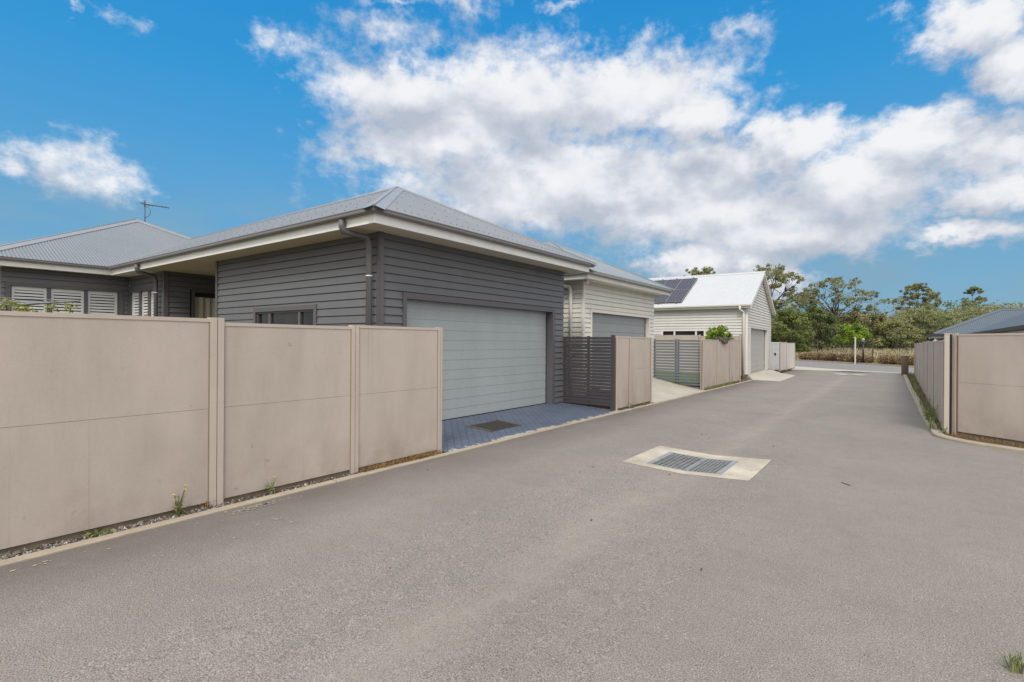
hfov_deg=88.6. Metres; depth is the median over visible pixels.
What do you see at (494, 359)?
garage door
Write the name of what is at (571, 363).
slat fence
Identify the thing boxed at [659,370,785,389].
kerb grass
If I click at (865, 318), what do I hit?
wattle tree
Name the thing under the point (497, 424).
driveway drain
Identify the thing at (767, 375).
concrete ramp
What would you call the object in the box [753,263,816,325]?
eucalyptus tree
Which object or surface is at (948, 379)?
corner post
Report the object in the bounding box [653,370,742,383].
lawn
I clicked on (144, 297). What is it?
window
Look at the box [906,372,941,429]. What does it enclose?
verge grass
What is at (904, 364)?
timber post
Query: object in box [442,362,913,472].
ground
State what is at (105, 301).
window
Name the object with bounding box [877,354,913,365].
hedge
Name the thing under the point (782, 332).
bushy tree
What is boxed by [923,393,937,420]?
weed
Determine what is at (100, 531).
weed
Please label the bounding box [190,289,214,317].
sliding door
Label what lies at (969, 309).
woodland
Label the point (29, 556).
kerb
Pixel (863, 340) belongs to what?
lamp post
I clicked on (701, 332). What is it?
window
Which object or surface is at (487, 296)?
house
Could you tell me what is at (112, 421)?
fence
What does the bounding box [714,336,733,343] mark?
creeper
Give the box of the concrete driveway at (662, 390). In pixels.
[594,378,704,402]
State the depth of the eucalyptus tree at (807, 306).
87.59 m
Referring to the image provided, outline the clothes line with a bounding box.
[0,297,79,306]
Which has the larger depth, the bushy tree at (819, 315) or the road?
the bushy tree at (819, 315)
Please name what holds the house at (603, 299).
on the ground at (699, 386)
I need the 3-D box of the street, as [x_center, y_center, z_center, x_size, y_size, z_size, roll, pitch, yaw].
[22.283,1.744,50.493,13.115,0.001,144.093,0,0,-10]
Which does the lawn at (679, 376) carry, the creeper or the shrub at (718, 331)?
the shrub at (718, 331)
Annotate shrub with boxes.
[0,298,77,312]
[705,325,733,339]
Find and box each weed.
[82,526,114,538]
[171,485,189,515]
[265,476,275,494]
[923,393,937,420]
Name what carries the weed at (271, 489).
on the soil strip
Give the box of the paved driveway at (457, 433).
[442,402,619,451]
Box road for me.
[0,370,1023,681]
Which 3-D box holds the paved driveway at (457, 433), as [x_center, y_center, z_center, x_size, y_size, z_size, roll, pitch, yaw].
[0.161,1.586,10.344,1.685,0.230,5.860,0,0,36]
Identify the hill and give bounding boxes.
[792,339,930,348]
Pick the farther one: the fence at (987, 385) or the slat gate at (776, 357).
the slat gate at (776, 357)
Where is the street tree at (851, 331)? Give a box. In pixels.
[833,320,872,347]
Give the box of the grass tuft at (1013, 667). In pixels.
[994,642,1023,673]
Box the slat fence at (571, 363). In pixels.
[563,335,614,410]
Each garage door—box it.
[407,299,546,420]
[592,312,644,382]
[751,329,764,371]
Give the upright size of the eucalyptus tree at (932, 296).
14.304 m
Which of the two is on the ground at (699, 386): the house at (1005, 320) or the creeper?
the house at (1005, 320)
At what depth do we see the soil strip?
5.62 m
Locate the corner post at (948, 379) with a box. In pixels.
[944,333,951,433]
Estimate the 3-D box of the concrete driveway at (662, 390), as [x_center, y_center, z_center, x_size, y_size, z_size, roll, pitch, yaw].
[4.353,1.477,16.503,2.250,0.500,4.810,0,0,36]
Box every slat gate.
[653,339,700,388]
[769,342,779,369]
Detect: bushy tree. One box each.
[770,306,814,351]
[795,305,844,349]
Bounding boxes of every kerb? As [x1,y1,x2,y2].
[0,380,751,566]
[795,359,913,366]
[903,374,1023,452]
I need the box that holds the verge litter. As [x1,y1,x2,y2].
[946,433,1023,447]
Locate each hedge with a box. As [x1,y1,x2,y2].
[798,352,875,362]
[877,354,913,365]
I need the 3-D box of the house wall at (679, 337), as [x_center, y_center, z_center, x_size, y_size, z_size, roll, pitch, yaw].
[7.813,0.634,25.569,6.380,2.130,0.078,0,0,36]
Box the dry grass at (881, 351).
[771,347,913,361]
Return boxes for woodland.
[771,300,1023,347]
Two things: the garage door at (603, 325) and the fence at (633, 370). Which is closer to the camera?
the fence at (633, 370)
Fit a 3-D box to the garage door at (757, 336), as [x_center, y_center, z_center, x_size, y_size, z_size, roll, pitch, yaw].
[12.649,0.429,27.189,0.060,2.160,5.200,0,0,34]
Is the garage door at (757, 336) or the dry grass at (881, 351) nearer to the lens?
the garage door at (757, 336)
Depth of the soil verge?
8.93 m
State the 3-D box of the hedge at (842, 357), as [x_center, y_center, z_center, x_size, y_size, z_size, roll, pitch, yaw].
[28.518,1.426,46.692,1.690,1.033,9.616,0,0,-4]
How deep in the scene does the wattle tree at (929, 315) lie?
90.44 m
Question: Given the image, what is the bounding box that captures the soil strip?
[3,369,790,558]
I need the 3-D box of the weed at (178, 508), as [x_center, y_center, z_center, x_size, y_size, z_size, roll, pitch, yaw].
[-3.008,1.446,4.751,0.201,0.274,0.154,0,0,36]
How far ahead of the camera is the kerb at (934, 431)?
8.98 m
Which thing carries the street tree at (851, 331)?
on the ground at (699, 386)
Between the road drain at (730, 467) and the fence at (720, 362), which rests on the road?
the road drain at (730, 467)
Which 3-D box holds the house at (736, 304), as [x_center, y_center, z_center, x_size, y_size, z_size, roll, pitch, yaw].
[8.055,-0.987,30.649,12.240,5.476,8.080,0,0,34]
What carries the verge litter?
on the soil verge
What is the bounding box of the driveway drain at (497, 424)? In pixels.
[466,419,520,431]
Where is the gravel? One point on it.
(8, 554)
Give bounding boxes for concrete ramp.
[746,369,795,380]
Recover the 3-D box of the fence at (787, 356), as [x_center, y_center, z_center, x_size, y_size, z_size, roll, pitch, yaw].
[16.785,0.885,31.972,0.078,1.740,5.340,0,0,36]
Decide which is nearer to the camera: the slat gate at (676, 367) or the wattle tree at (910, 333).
the slat gate at (676, 367)
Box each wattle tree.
[836,308,895,347]
[860,319,924,348]
[889,303,959,342]
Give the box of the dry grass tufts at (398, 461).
[201,402,608,507]
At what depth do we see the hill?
104.25 m
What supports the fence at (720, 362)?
on the soil strip
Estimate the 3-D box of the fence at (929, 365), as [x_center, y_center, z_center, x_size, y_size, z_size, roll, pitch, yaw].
[14.156,0.867,18.073,0.078,1.745,21.490,0,0,36]
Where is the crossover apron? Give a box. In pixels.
[791,366,898,374]
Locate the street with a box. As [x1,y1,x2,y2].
[770,359,913,372]
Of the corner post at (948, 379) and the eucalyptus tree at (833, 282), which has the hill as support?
the eucalyptus tree at (833, 282)
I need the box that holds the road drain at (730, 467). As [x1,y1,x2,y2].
[622,446,771,480]
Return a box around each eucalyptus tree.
[683,266,715,275]
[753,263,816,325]
[787,294,820,345]
[790,276,892,347]
[890,283,942,312]
[960,285,987,304]
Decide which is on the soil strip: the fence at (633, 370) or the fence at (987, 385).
the fence at (633, 370)
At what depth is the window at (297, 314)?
9.98 m
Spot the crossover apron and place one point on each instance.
(805, 368)
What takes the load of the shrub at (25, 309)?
on the ground at (699, 386)
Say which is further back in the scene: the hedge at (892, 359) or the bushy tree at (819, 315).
the bushy tree at (819, 315)
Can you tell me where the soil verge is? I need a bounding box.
[907,373,1023,447]
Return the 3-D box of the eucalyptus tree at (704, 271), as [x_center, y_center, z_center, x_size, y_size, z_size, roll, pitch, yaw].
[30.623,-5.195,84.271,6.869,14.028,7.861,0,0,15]
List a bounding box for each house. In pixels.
[0,186,596,420]
[543,241,674,396]
[648,271,775,377]
[926,308,1023,340]
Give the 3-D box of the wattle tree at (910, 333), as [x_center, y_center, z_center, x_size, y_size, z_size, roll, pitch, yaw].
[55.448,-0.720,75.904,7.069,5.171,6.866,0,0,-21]
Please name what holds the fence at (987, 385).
on the soil verge
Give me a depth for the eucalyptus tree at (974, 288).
135.01 m
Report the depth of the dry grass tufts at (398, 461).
6.94 m
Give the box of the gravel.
[0,453,441,559]
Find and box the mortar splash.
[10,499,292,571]
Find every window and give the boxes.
[5,281,122,314]
[128,286,153,315]
[253,304,317,324]
[661,329,705,335]
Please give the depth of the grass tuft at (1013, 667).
2.58 m
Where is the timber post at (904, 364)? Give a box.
[901,356,908,374]
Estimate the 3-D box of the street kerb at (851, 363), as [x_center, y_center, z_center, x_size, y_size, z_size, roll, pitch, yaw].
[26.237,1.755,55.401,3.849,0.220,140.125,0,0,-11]
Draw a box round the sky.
[0,0,1023,318]
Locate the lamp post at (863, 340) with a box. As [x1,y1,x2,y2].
[862,338,864,362]
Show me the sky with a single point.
(880, 143)

